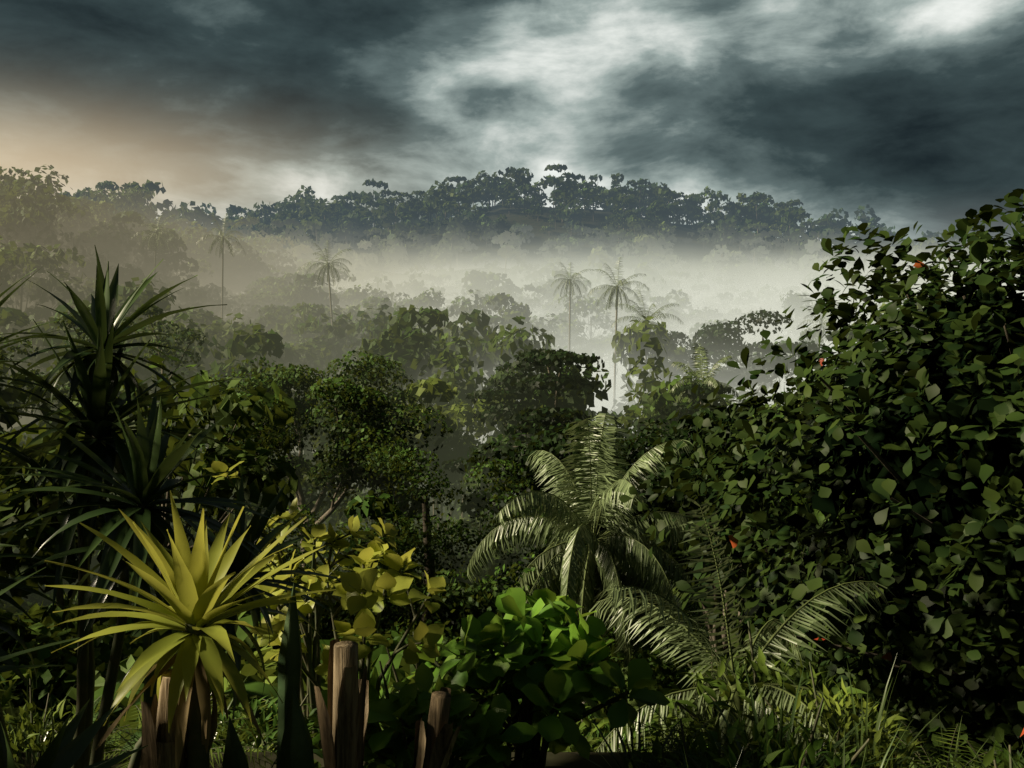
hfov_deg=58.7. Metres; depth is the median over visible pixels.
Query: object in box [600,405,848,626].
tree
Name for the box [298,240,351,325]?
misty palm
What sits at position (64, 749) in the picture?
dracaena plant
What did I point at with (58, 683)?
undergrowth shrubs
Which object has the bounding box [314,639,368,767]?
banana stump
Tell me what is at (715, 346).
tree
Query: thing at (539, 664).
broadleaf bush
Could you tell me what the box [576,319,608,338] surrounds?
fog
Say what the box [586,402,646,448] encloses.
fog
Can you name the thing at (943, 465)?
leafy bush
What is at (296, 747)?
leaf
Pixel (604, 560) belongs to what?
central palm
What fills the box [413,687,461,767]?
banana stump
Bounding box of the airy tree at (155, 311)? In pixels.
[0,305,297,435]
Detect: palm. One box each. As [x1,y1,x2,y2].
[133,213,177,291]
[197,213,244,319]
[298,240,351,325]
[467,414,726,703]
[552,263,593,350]
[586,496,902,767]
[589,257,648,402]
[611,290,682,359]
[670,343,740,407]
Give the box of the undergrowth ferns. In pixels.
[45,694,1005,767]
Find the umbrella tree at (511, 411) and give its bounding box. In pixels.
[441,348,731,487]
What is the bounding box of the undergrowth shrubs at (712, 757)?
[0,621,1023,767]
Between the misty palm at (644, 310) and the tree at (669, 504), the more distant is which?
the misty palm at (644, 310)
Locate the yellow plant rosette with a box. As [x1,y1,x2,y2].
[44,491,335,767]
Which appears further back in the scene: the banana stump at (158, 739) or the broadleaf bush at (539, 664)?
the broadleaf bush at (539, 664)
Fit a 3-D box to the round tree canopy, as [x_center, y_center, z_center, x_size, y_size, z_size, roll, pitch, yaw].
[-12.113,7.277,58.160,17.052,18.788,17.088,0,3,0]
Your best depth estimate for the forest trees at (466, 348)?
174.38 m
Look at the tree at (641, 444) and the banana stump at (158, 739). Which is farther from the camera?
the tree at (641, 444)
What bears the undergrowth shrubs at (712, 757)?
on the ground at (692, 252)
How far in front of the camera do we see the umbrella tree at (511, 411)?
68.79 m
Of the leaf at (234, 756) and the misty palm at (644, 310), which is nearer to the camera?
the leaf at (234, 756)
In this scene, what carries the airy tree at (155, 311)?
on the ground at (692, 252)
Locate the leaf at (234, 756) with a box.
[222,715,248,767]
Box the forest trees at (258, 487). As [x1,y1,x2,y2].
[0,345,969,641]
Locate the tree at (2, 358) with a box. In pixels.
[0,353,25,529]
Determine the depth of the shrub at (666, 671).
36.52 m
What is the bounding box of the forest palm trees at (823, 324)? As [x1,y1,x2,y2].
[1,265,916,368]
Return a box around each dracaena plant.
[0,484,35,632]
[0,567,147,767]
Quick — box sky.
[0,0,1023,261]
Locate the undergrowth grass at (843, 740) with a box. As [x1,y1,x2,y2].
[2,654,1023,767]
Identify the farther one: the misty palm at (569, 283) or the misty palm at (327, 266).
the misty palm at (569, 283)
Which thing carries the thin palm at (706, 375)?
on the ground at (692, 252)
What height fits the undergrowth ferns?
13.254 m
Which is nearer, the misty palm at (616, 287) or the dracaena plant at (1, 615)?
the dracaena plant at (1, 615)
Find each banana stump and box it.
[140,669,186,767]
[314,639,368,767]
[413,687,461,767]
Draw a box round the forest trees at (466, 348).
[0,164,993,497]
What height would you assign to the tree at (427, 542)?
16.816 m
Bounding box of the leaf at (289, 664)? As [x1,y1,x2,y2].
[276,584,301,767]
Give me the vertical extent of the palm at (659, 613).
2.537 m
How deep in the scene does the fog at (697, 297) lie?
362.67 m
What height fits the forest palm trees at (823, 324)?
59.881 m
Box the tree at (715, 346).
[648,309,826,407]
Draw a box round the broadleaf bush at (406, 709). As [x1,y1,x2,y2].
[307,662,484,767]
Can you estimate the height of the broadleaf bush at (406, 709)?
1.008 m
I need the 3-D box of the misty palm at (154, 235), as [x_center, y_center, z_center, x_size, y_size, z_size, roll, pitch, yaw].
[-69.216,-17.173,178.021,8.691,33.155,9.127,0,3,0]
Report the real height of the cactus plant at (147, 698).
1.515 m
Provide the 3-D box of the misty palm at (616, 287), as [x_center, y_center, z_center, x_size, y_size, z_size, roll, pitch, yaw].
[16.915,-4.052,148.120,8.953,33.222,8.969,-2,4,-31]
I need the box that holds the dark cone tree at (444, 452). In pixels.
[416,423,474,529]
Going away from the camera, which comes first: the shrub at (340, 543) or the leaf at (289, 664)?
the leaf at (289, 664)
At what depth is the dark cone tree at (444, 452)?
85.56 m
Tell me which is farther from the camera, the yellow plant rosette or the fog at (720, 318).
the fog at (720, 318)
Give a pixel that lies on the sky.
(911, 111)
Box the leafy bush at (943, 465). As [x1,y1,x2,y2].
[619,188,1023,767]
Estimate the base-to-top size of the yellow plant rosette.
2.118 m
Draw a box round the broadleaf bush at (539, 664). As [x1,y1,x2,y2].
[358,588,669,767]
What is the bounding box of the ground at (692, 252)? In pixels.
[0,204,950,767]
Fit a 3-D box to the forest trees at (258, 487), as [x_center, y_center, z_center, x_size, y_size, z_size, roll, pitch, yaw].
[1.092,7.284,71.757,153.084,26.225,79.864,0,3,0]
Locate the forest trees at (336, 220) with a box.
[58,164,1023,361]
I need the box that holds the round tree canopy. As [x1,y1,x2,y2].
[174,350,453,566]
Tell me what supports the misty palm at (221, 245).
on the ground at (692, 252)
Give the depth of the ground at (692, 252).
402.59 m
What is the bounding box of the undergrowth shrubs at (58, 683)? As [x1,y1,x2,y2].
[0,477,1023,765]

